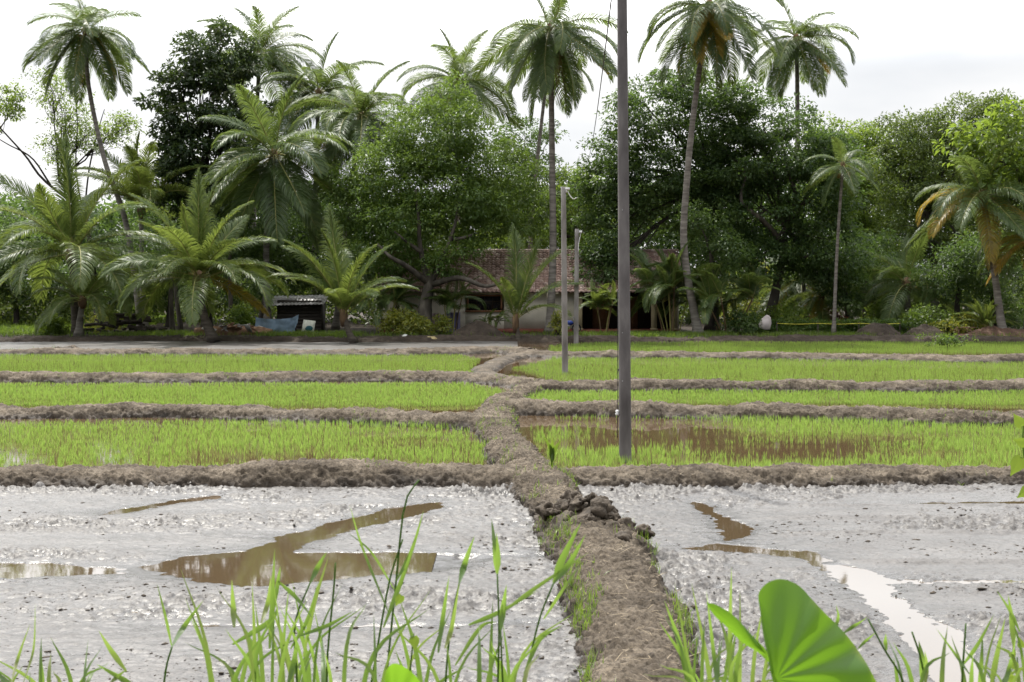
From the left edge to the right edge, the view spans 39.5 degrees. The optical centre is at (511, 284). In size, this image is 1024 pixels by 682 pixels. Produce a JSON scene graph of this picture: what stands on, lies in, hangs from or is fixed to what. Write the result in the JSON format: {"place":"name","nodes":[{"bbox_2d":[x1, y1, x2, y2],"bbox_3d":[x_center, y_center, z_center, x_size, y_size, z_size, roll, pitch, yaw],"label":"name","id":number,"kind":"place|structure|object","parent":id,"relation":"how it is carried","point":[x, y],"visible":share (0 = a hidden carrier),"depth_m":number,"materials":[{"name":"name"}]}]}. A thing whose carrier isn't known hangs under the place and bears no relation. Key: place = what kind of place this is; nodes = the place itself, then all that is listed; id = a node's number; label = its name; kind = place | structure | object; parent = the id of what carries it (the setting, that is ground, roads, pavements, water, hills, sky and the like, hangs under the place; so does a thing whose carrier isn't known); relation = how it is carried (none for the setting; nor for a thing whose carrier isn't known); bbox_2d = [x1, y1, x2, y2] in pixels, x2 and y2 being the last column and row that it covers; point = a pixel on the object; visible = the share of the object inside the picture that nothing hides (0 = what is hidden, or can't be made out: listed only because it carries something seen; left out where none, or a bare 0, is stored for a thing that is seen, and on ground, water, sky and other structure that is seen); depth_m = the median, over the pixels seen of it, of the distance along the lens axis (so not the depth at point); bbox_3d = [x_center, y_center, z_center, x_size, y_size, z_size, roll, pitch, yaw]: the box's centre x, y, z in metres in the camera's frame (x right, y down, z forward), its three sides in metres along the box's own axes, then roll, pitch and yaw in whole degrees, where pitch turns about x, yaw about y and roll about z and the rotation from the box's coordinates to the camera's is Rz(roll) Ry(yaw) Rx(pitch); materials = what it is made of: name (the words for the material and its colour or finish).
{"place":"outdoors","nodes":[
{"label":"outdoors","id":0,"kind":"place"},
{"bbox_2d":[0,352,479,373],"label":"rice grass","id":1,"kind":"structure","parent":0,"point":[274,358],"depth_m":57.47,"materials":[{"name":"plant"}]},
{"bbox_2d":[0,417,492,467],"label":"rice grass","id":2,"kind":"structure","parent":0,"point":[329,429],"depth_m":28.65,"materials":[{"name":"plant"}]},
{"bbox_2d":[0,401,497,431],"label":"bund path","id":3,"kind":"structure","parent":0,"point":[253,412],"depth_m":33.77,"materials":[{"name":"soil"}]},
{"bbox_2d":[0,380,503,406],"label":"rice grass","id":4,"kind":"structure","parent":0,"point":[451,398],"depth_m":41.06,"materials":[{"name":"plant"}]},
{"bbox_2d":[0,341,517,349],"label":"mud field","id":5,"kind":"structure","parent":0,"point":[214,345],"depth_m":75.07,"materials":[{"name":"soil"}]},
{"bbox_2d":[0,346,535,355],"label":"bund path","id":6,"kind":"structure","parent":0,"point":[453,350],"depth_m":64.67,"materials":[{"name":"soil"}]},
{"bbox_2d":[0,370,552,387],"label":"bund path","id":7,"kind":"structure","parent":0,"point":[508,381],"depth_m":46.80,"materials":[{"name":"soil"}]},
{"bbox_2d":[471,346,529,375],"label":"field path","id":8,"kind":"structure","parent":0,"point":[492,366],"depth_m":55.48,"materials":[{"name":"soil"}]},
{"bbox_2d":[0,344,1014,485],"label":"grass","id":9,"kind":"structure","parent":0,"point":[590,378],"depth_m":42.32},
{"bbox_2d":[0,481,1023,681],"bbox_3d":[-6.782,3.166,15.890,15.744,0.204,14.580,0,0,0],"label":"mud field","id":10,"kind":"structure","parent":0,"point":[142,633],"depth_m":15.08,"materials":[{"name":"soil"}]},
{"bbox_2d":[0,495,443,627],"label":"puddle water","id":11,"kind":"structure","parent":10,"relation":"on","point":[252,567],"depth_m":16.38,"materials":[{"name":"brown liquid"}]},
{"bbox_2d":[0,342,1023,467],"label":"water","id":12,"kind":"structure","parent":0,"point":[683,431],"depth_m":31.66,"materials":[{"name":"brown liquid"}]},
{"bbox_2d":[0,457,1023,489],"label":"bund path","id":13,"kind":"structure","parent":0,"point":[322,472],"depth_m":22.63,"materials":[{"name":"soil"}]},
{"bbox_2d":[0,334,1023,342],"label":"bund path","id":14,"kind":"structure","parent":0,"point":[633,338],"depth_m":79.29,"materials":[{"name":"soil"}]},
{"bbox_2d":[0,292,1023,341],"bbox_3d":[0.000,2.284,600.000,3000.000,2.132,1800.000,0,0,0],"label":"ground","id":15,"kind":"structure","parent":0,"point":[359,326],"depth_m":95.65,"materials":[{"name":"soil"}]},
{"bbox_2d":[0,82,29,134],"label":"broadleaf tree","id":16,"kind":"object","parent":15,"relation":"on","point":[10,109],"visible":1,"depth_m":94.86,"materials":[{"name":"green plant"}]},
{"bbox_2d":[0,212,87,323],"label":"broadleaf tree","id":17,"kind":"object","parent":15,"relation":"on","point":[3,270],"visible":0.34,"depth_m":99.80,"materials":[{"name":"green plant"}]},
{"bbox_2d":[0,623,107,681],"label":"grass clump","id":18,"kind":"object","parent":15,"relation":"on","point":[41,676],"visible":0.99,"depth_m":3.56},
{"bbox_2d":[0,65,148,322],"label":"broadleaf tree","id":19,"kind":"object","parent":15,"relation":"on","point":[76,143],"visible":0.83,"depth_m":96.86,"materials":[{"name":"green plant"}]},
{"bbox_2d":[28,261,131,335],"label":"coconut palm","id":20,"kind":"object","parent":15,"relation":"on","point":[81,299],"visible":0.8,"depth_m":80.70,"materials":[{"name":"green plant"}]},
{"bbox_2d":[22,0,150,325],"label":"coconut palm","id":21,"kind":"object","parent":15,"relation":"on","point":[78,45],"visible":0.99,"depth_m":91.55,"materials":[{"name":"green plant"}]},
{"bbox_2d":[0,131,174,334],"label":"coconut palm","id":22,"kind":"object","parent":15,"relation":"on","point":[70,230],"visible":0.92,"depth_m":81.74,"materials":[{"name":"green plant"}]},
{"bbox_2d":[0,315,215,334],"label":"grass","id":23,"kind":"structure","parent":15,"relation":"on","point":[19,328],"depth_m":95.39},
{"bbox_2d":[83,313,167,333],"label":"wood pile","id":24,"kind":"object","parent":15,"relation":"on","point":[141,326],"visible":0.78,"depth_m":84.20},
{"bbox_2d":[55,131,218,326],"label":"coconut palm","id":25,"kind":"object","parent":15,"relation":"on","point":[137,181],"visible":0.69,"depth_m":91.79,"materials":[{"name":"green plant"}]},
{"bbox_2d":[78,209,227,326],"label":"broadleaf tree","id":26,"kind":"object","parent":15,"relation":"on","point":[112,294],"visible":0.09,"depth_m":97.70,"materials":[{"name":"green plant"}]},
{"bbox_2d":[106,216,229,331],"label":"young tree","id":27,"kind":"object","parent":15,"relation":"on","point":[171,310],"visible":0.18,"depth_m":85.86,"materials":[{"name":"green plant"}]},
{"bbox_2d":[97,167,297,341],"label":"coconut palm","id":28,"kind":"object","parent":15,"relation":"on","point":[200,257],"visible":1,"depth_m":78.81,"materials":[{"name":"green plant"}]},
{"bbox_2d":[132,15,273,326],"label":"broadleaf tree","id":29,"kind":"object","parent":15,"relation":"on","point":[206,70],"visible":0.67,"depth_m":94.00,"materials":[{"name":"green plant"}]},
{"bbox_2d":[192,322,271,334],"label":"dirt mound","id":30,"kind":"object","parent":15,"relation":"on","point":[231,328],"visible":0.5,"depth_m":82.84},
{"bbox_2d":[223,301,255,324],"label":"shrub","id":31,"kind":"object","parent":15,"relation":"on","point":[239,316],"visible":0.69,"depth_m":84.34,"materials":[{"name":"green plant"}]},
{"bbox_2d":[207,214,284,321],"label":"young tree","id":32,"kind":"object","parent":15,"relation":"on","point":[230,296],"visible":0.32,"depth_m":87.90,"materials":[{"name":"green plant"}]},
{"bbox_2d":[195,5,321,325],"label":"coconut palm","id":33,"kind":"object","parent":15,"relation":"on","point":[276,61],"visible":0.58,"depth_m":101.32,"materials":[{"name":"green plant"}]},
{"bbox_2d":[225,217,311,317],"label":"young tree","id":34,"kind":"object","parent":15,"relation":"on","point":[260,256],"visible":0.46,"depth_m":89.89,"materials":[{"name":"green plant"}]},
{"bbox_2d":[187,73,358,318],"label":"coconut palm","id":35,"kind":"object","parent":15,"relation":"on","point":[274,169],"visible":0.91,"depth_m":86.40,"materials":[{"name":"green plant"}]},
{"bbox_2d":[255,315,298,331],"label":"tarpaulin screen","id":36,"kind":"object","parent":15,"relation":"on","point":[286,324],"visible":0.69,"depth_m":84.20,"materials":[{"name":"blue plastic"}]},
{"bbox_2d":[210,201,366,306],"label":"broadleaf tree","id":37,"kind":"object","parent":15,"relation":"on","point":[303,286],"visible":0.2,"depth_m":95.81,"materials":[{"name":"green plant"}]},
{"bbox_2d":[270,295,327,331],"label":"shed","id":38,"kind":"structure","parent":15,"relation":"on","point":[308,307],"depth_m":88.01,"materials":[{"name":"grey wood"}]},
{"bbox_2d":[180,550,426,681],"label":"grass clump","id":39,"kind":"object","parent":15,"relation":"on","point":[251,660],"visible":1,"depth_m":3.66,"materials":[{"name":"plant"}]},
{"bbox_2d":[251,31,383,294],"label":"coconut palm","id":40,"kind":"object","parent":15,"relation":"on","point":[323,82],"visible":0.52,"depth_m":98.86,"materials":[{"name":"green plant"}]},
{"bbox_2d":[264,204,419,342],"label":"coconut palm","id":41,"kind":"object","parent":15,"relation":"on","point":[340,293],"visible":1,"depth_m":77.88,"materials":[{"name":"green plant"}]},
{"bbox_2d":[284,60,426,329],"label":"coconut palm","id":42,"kind":"object","parent":15,"relation":"on","point":[349,126],"visible":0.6,"depth_m":91.69,"materials":[{"name":"green plant"}]},
{"bbox_2d":[356,269,423,333],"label":"areca clump","id":43,"kind":"object","parent":15,"relation":"on","point":[385,298],"visible":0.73,"depth_m":84.67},
{"bbox_2d":[373,306,419,334],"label":"shrub","id":44,"kind":"object","parent":15,"relation":"on","point":[396,319],"visible":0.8,"depth_m":82.97,"materials":[{"name":"green plant"}]},
{"bbox_2d":[335,480,466,681],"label":"grass clump","id":45,"kind":"object","parent":15,"relation":"on","point":[396,588],"visible":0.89,"depth_m":3.86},
{"bbox_2d":[394,309,434,334],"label":"shrub","id":46,"kind":"object","parent":15,"relation":"on","point":[418,322],"visible":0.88,"depth_m":82.25,"materials":[{"name":"green plant"}]},
{"bbox_2d":[312,68,568,333],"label":"broadleaf tree","id":47,"kind":"object","parent":15,"relation":"on","point":[454,148],"visible":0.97,"depth_m":84.68,"materials":[{"name":"green plant"}]},
{"bbox_2d":[422,270,486,331],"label":"areca clump","id":48,"kind":"object","parent":15,"relation":"on","point":[445,297],"visible":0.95,"depth_m":84.33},
{"bbox_2d":[396,28,524,248],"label":"coconut palm","id":49,"kind":"object","parent":15,"relation":"on","point":[460,65],"visible":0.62,"depth_m":96.39,"materials":[{"name":"green plant"}]},
{"bbox_2d":[449,320,505,335],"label":"dirt mound","id":50,"kind":"object","parent":15,"relation":"on","point":[476,327],"visible":0.67,"depth_m":81.81,"materials":[{"name":"soil"}]},
{"bbox_2d":[390,519,572,681],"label":"grass clump","id":51,"kind":"object","parent":15,"relation":"on","point":[502,675],"visible":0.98,"depth_m":3.57,"materials":[{"name":"plant"}]},
{"bbox_2d":[0,129,1023,321],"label":"woods","id":52,"kind":"object","parent":15,"relation":"on","point":[665,239],"visible":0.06,"depth_m":111.58,"materials":[{"name":"green plant"}]},
{"bbox_2d":[0,265,1023,326],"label":"undergrowth","id":53,"kind":"object","parent":15,"relation":"on","point":[6,306],"visible":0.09,"depth_m":100.77,"materials":[{"name":"green plant"}]},
{"bbox_2d":[0,328,1023,338],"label":"grass","id":54,"kind":"structure","parent":15,"relation":"on","point":[637,333],"depth_m":81.46,"materials":[{"name":"plant"}]},
{"bbox_2d":[464,222,584,339],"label":"coconut palm","id":55,"kind":"object","parent":15,"relation":"on","point":[521,287],"visible":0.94,"depth_m":79.56,"materials":[{"name":"green plant"}]},
{"bbox_2d":[376,249,684,332],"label":"house","id":56,"kind":"structure","parent":15,"relation":"on","point":[493,265],"depth_m":87.18,"materials":[{"name":"beige paint"}]},
{"bbox_2d":[465,295,503,311],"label":"window","id":57,"kind":"structure","parent":56,"relation":"in","point":[492,302],"depth_m":87.03,"materials":[{"name":"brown wood"}]},
{"bbox_2d":[484,113,584,242],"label":"broadleaf tree","id":58,"kind":"object","parent":15,"relation":"on","point":[545,135],"visible":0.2,"depth_m":102.83,"materials":[{"name":"green plant"}]},
{"bbox_2d":[474,162,617,248],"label":"broadleaf tree","id":59,"kind":"object","parent":15,"relation":"on","point":[570,212],"visible":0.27,"depth_m":100.09,"materials":[{"name":"green plant"}]},
{"bbox_2d":[507,523,585,673],"bbox_3d":[0.122,0.923,3.452,0.223,0.724,0.256,0,0,27],"label":"grass clump","id":60,"kind":"object","parent":15,"relation":"on","point":[561,569],"visible":0.98,"depth_m":3.40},
{"bbox_2d":[501,33,593,248],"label":"coconut palm","id":61,"kind":"object","parent":15,"relation":"on","point":[545,102],"visible":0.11,"depth_m":98.89,"materials":[{"name":"green plant"}]},
{"bbox_2d":[471,0,628,333],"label":"coconut palm","id":62,"kind":"object","parent":15,"relation":"on","point":[550,40],"visible":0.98,"depth_m":84.67,"materials":[{"name":"green plant"}]},
{"bbox_2d":[561,187,575,372],"bbox_3d":[2.053,-0.018,51.492,0.563,7.035,0.245,0,0,0],"label":"utility pole","id":63,"kind":"object","parent":15,"relation":"on","point":[564,191],"visible":0.98,"depth_m":51.41,"materials":[{"name":"concrete"}]},
{"bbox_2d":[574,229,581,342],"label":"utility pole","id":64,"kind":"object","parent":15,"relation":"on","point":[576,299],"visible":0.94,"depth_m":78.48,"materials":[{"name":"concrete"}]},
{"bbox_2d":[534,490,654,541],"bbox_3d":[0.973,2.969,17.514,1.056,0.816,2.989,0,0,-14],"label":"clod heap","id":65,"kind":"object","parent":15,"relation":"on","point":[593,506],"visible":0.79,"depth_m":17.41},
{"bbox_2d":[579,278,633,333],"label":"areca clump","id":66,"kind":"object","parent":15,"relation":"on","point":[596,301],"visible":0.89,"depth_m":83.52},
{"bbox_2d":[615,0,631,461],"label":"utility pole","id":67,"kind":"object","parent":15,"relation":"on","point":[623,412],"visible":0.97,"depth_m":25.66,"materials":[{"name":"concrete"}]},
{"bbox_2d":[566,58,760,330],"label":"broadleaf tree","id":68,"kind":"object","parent":15,"relation":"on","point":[666,185],"visible":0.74,"depth_m":88.62,"materials":[{"name":"green plant"}]},
{"bbox_2d":[630,240,719,331],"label":"areca clump","id":69,"kind":"object","parent":15,"relation":"on","point":[664,279],"visible":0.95,"depth_m":83.42,"materials":[{"name":"plant"}]},
{"bbox_2d":[646,567,772,681],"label":"grass clump","id":70,"kind":"object","parent":15,"relation":"on","point":[690,674],"visible":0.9,"depth_m":3.23,"materials":[{"name":"plant"}]},
{"bbox_2d":[637,0,782,332],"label":"coconut palm","id":71,"kind":"object","parent":15,"relation":"on","point":[709,29],"visible":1,"depth_m":82.05,"materials":[{"name":"green plant"}]},
{"bbox_2d":[669,197,760,330],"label":"broadleaf tree","id":72,"kind":"object","parent":15,"relation":"on","point":[709,248],"visible":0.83,"depth_m":84.17,"materials":[{"name":"green plant"}]},
{"bbox_2d":[664,260,785,331],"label":"areca clump","id":73,"kind":"object","parent":15,"relation":"on","point":[750,285],"visible":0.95,"depth_m":83.17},
{"bbox_2d":[715,307,768,334],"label":"shrub","id":74,"kind":"object","parent":15,"relation":"on","point":[746,326],"visible":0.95,"depth_m":82.96,"materials":[{"name":"green plant"}]},
{"bbox_2d":[748,296,811,331],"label":"shrub","id":75,"kind":"object","parent":15,"relation":"on","point":[784,313],"visible":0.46,"depth_m":86.53,"materials":[{"name":"green plant"}]},
{"bbox_2d":[693,78,880,318],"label":"broadleaf tree","id":76,"kind":"object","parent":15,"relation":"on","point":[784,250],"visible":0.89,"depth_m":86.89,"materials":[{"name":"green plant"}]},
{"bbox_2d":[707,579,875,681],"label":"taro plant","id":77,"kind":"object","parent":15,"relation":"on","point":[806,639],"visible":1,"depth_m":2.79,"materials":[{"name":"green plant"}]},
{"bbox_2d":[750,249,845,326],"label":"shrub","id":78,"kind":"object","parent":15,"relation":"on","point":[787,289],"visible":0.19,"depth_m":95.22,"materials":[{"name":"green plant"}]},
{"bbox_2d":[743,0,858,306],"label":"coconut palm","id":79,"kind":"object","parent":15,"relation":"on","point":[793,51],"visible":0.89,"depth_m":97.03,"materials":[{"name":"green plant"}]},
{"bbox_2d":[781,273,861,328],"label":"shrub","id":80,"kind":"object","parent":15,"relation":"on","point":[817,304],"visible":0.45,"depth_m":89.04,"materials":[{"name":"green plant"}]},
{"bbox_2d":[759,317,908,333],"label":"hedge","id":81,"kind":"object","parent":15,"relation":"on","point":[804,324],"visible":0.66,"depth_m":84.16,"materials":[{"name":"green plant"}]},
{"bbox_2d":[801,136,879,333],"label":"areca palm","id":82,"kind":"object","parent":15,"relation":"on","point":[850,180],"visible":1,"depth_m":82.91,"materials":[{"name":"green plant"}]},
{"bbox_2d":[800,111,921,308],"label":"broadleaf tree","id":83,"kind":"object","parent":15,"relation":"on","point":[867,133],"visible":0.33,"depth_m":103.26,"materials":[{"name":"green plant"}]},
{"bbox_2d":[826,226,914,318],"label":"young tree","id":84,"kind":"object","parent":15,"relation":"on","point":[872,239],"visible":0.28,"depth_m":94.52,"materials":[{"name":"green plant"}]},
{"bbox_2d":[841,233,973,329],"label":"coconut palm","id":85,"kind":"object","parent":15,"relation":"on","point":[900,270],"visible":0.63,"depth_m":88.25,"materials":[{"name":"green plant"}]},
{"bbox_2d":[867,619,948,681],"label":"grass clump","id":86,"kind":"object","parent":15,"relation":"on","point":[924,664],"visible":0.96,"depth_m":3.48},
{"bbox_2d":[897,301,959,333],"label":"shrub","id":87,"kind":"object","parent":15,"relation":"on","point":[916,313],"visible":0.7,"depth_m":83.89,"materials":[{"name":"green plant"}]},
{"bbox_2d":[858,88,1023,320],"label":"broadleaf tree","id":88,"kind":"object","parent":15,"relation":"on","point":[915,152],"visible":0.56,"depth_m":97.31,"materials":[{"name":"green plant"}]},
{"bbox_2d":[904,135,1023,327],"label":"coconut palm","id":89,"kind":"object","parent":15,"relation":"on","point":[982,207],"visible":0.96,"depth_m":80.24,"materials":[{"name":"green plant"}]},
{"bbox_2d":[906,228,1023,325],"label":"broadleaf tree","id":90,"kind":"object","parent":15,"relation":"on","point":[962,261],"visible":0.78,"depth_m":86.24,"materials":[{"name":"green plant"}]},
{"bbox_2d":[929,94,1023,204],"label":"broadleaf tree","id":91,"kind":"object","parent":15,"relation":"on","point":[968,142],"visible":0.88,"depth_m":81.35,"materials":[{"name":"green plant"}]},
{"bbox_2d":[937,591,1023,681],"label":"grass clump","id":92,"kind":"object","parent":15,"relation":"on","point":[994,667],"visible":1,"depth_m":3.39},
{"bbox_2d":[955,297,1020,326],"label":"cycad","id":93,"kind":"object","parent":15,"relation":"on","point":[984,318],"visible":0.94,"depth_m":82.22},
{"bbox_2d":[975,203,1023,328],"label":"coconut palm","id":94,"kind":"object","parent":15,"relation":"on","point":[1017,248],"visible":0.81,"depth_m":81.57,"materials":[{"name":"green plant"}]},
{"bbox_2d":[1010,413,1023,497],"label":"vine","id":95,"kind":"object","parent":15,"relation":"on","point":[1017,463],"visible":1,"depth_m":4.98,"materials":[{"name":"green plant"}]},
{"bbox_2d":[0,0,1023,279],"label":"sky","id":96,"kind":"structure","parent":0,"point":[915,54],"materials":[{"name":"white"}]},
{"bbox_2d":[474,378,699,681],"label":"field path","id":97,"kind":"structure","parent":0,"point":[636,599],"depth_m":14.26,"materials":[{"name":"soil"}]},
{"bbox_2d":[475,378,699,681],"bbox_3d":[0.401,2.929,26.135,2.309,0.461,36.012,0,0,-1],"label":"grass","id":98,"kind":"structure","parent":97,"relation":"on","point":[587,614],"depth_m":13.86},
{"bbox_2d":[497,398,1023,425],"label":"bund path","id":99,"kind":"structure","parent":0,"point":[547,407],"depth_m":33.93,"materials":[{"name":"soil"}]},
{"bbox_2d":[502,347,1023,362],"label":"bund path","id":100,"kind":"structure","parent":0,"point":[920,357],"depth_m":60.89,"materials":[{"name":"soil"}]},
{"bbox_2d":[513,356,1023,381],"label":"rice grass","id":101,"kind":"structure","parent":0,"point":[762,362],"depth_m":53.12,"materials":[{"name":"plant"}]},
{"bbox_2d":[526,387,1023,405],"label":"rice grass","id":102,"kind":"structure","parent":0,"point":[790,397],"depth_m":39.86,"materials":[{"name":"plant"}]},
{"bbox_2d":[530,412,1022,467],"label":"rice grass","id":103,"kind":"structure","parent":0,"point":[938,426],"depth_m":28.07,"materials":[{"name":"plant"}]},
{"bbox_2d":[533,377,1023,392],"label":"bund path","id":104,"kind":"structure","parent":0,"point":[683,384],"depth_m":42.62,"materials":[{"name":"soil"}]},
{"bbox_2d":[548,340,1023,352],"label":"rice grass","id":105,"kind":"structure","parent":0,"point":[968,346],"depth_m":72.06,"materials":[{"name":"plant"}]},
{"bbox_2d":[578,481,1023,681],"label":"mud field","id":106,"kind":"structure","parent":0,"point":[891,512],"depth_m":16.99,"materials":[{"name":"soil"}]},
{"bbox_2d":[677,501,1023,681],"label":"puddle water","id":107,"kind":"structure","parent":106,"relation":"on","point":[874,588],"depth_m":14.70,"materials":[{"name":"white liquid"}]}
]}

